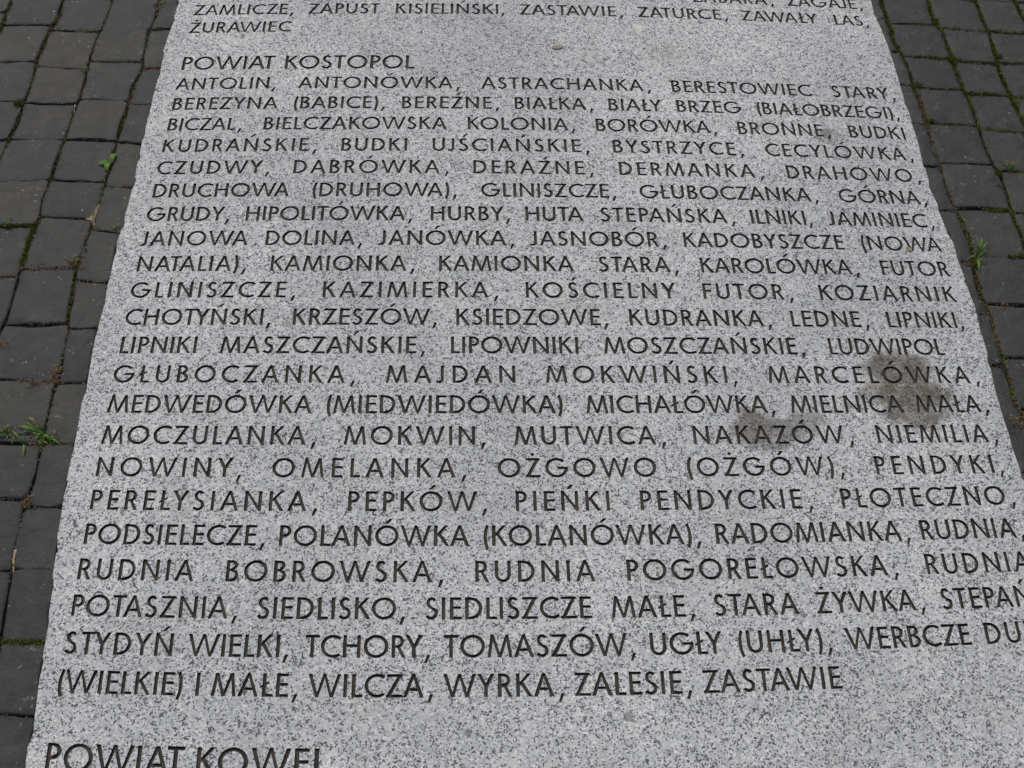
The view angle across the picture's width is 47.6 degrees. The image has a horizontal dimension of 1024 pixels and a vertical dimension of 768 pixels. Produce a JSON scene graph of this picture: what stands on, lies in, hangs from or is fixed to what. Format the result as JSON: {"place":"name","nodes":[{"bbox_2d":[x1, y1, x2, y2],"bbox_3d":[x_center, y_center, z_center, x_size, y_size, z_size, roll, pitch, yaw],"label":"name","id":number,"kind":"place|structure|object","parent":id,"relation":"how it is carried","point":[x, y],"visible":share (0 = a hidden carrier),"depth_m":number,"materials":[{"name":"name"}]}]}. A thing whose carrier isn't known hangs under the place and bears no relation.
{"place":"outdoors","nodes":[
{"label":"outdoors","id":0,"kind":"place"},
{"bbox_2d":[0,0,1023,767],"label":"pavement","id":1,"kind":"structure","parent":0,"point":[28,158],"depth_m":2.04,"materials":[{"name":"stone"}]},
{"bbox_2d":[0,216,11,229],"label":"grass tuft","id":2,"kind":"object","parent":1,"relation":"on","point":[4,220],"visible":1,"depth_m":1.97,"materials":[{"name":"green plant"}]},
{"bbox_2d":[0,424,24,456],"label":"creeping weed","id":3,"kind":"object","parent":1,"relation":"on","point":[2,433],"visible":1,"depth_m":1.73,"materials":[{"name":"green plant"}]},
{"bbox_2d":[12,549,16,571],"bbox_3d":[-0.696,0.249,1.623,0.009,0.003,0.039,0,56,-3],"label":"dry stem","id":4,"kind":"object","parent":1,"relation":"on","point":[14,554],"visible":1,"depth_m":1.62,"materials":[{"name":"plant"}]},
{"bbox_2d":[19,417,60,444],"bbox_3d":[-0.705,0.071,1.736,0.076,0.018,0.028,17,57,9],"label":"rosette weed","id":5,"kind":"object","parent":1,"relation":"on","point":[33,428],"visible":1,"depth_m":1.74,"materials":[{"name":"green plant"}]},
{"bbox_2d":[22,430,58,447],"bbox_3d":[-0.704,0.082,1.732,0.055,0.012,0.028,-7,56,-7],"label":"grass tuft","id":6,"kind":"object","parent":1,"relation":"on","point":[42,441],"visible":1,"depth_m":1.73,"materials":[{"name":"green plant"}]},
{"bbox_2d":[66,254,79,264],"bbox_3d":[-0.730,-0.209,1.931,0.022,0.012,0.025,-32,63,-22],"label":"grass tuft","id":7,"kind":"object","parent":1,"relation":"on","point":[74,258],"visible":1,"depth_m":1.93,"materials":[{"name":"green plant"}]},
{"bbox_2d":[85,204,98,225],"bbox_3d":[-0.721,-0.290,1.991,0.020,0.002,0.049,0,56,-3],"label":"leaf scrap","id":8,"kind":"object","parent":1,"relation":"on","point":[92,218],"visible":1,"depth_m":1.99,"materials":[{"name":"beige plant"}]},
{"bbox_2d":[98,154,115,170],"bbox_3d":[-0.712,-0.395,2.060,0.026,0.006,0.038,37,62,21],"label":"clover","id":9,"kind":"object","parent":1,"relation":"on","point":[111,159],"visible":1,"depth_m":2.06,"materials":[{"name":"green plant"}]},
{"bbox_2d":[107,223,122,233],"bbox_3d":[-0.676,-0.264,1.974,0.027,0.007,0.017,-25,60,-18],"label":"grass tuft","id":10,"kind":"object","parent":1,"relation":"on","point":[115,226],"visible":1,"depth_m":1.98,"materials":[{"name":"green plant"}]},
{"bbox_2d":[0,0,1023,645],"bbox_3d":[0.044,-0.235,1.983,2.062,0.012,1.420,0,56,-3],"label":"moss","id":11,"kind":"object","parent":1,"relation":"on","point":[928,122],"visible":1,"depth_m":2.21,"materials":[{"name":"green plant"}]},
{"bbox_2d":[26,0,1023,767],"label":"granite slab","id":12,"kind":"structure","parent":1,"relation":"on","point":[366,554],"depth_m":1.79,"materials":[{"name":"stone"}]},
{"bbox_2d":[552,44,562,48],"bbox_3d":[0.089,-0.661,2.276,0.022,0.002,0.012,-12,57,-11],"label":"leaf scrap","id":13,"kind":"object","parent":12,"relation":"on","point":[557,46],"visible":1,"depth_m":2.28,"materials":[{"name":"beige plant"}]},
{"bbox_2d":[967,237,987,271],"bbox_3d":[0.808,-0.225,2.005,0.034,0.019,0.075,24,58,13],"label":"star weed","id":14,"kind":"object","parent":1,"relation":"on","point":[979,253],"visible":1,"depth_m":2.01,"materials":[{"name":"green plant"}]},
{"bbox_2d":[1002,158,1019,172],"bbox_3d":[0.915,-0.401,2.133,0.037,0.015,0.029,14,56,7],"label":"grass tuft","id":15,"kind":"object","parent":1,"relation":"on","point":[1009,166],"visible":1,"depth_m":2.13,"materials":[{"name":"green plant"}]}
]}

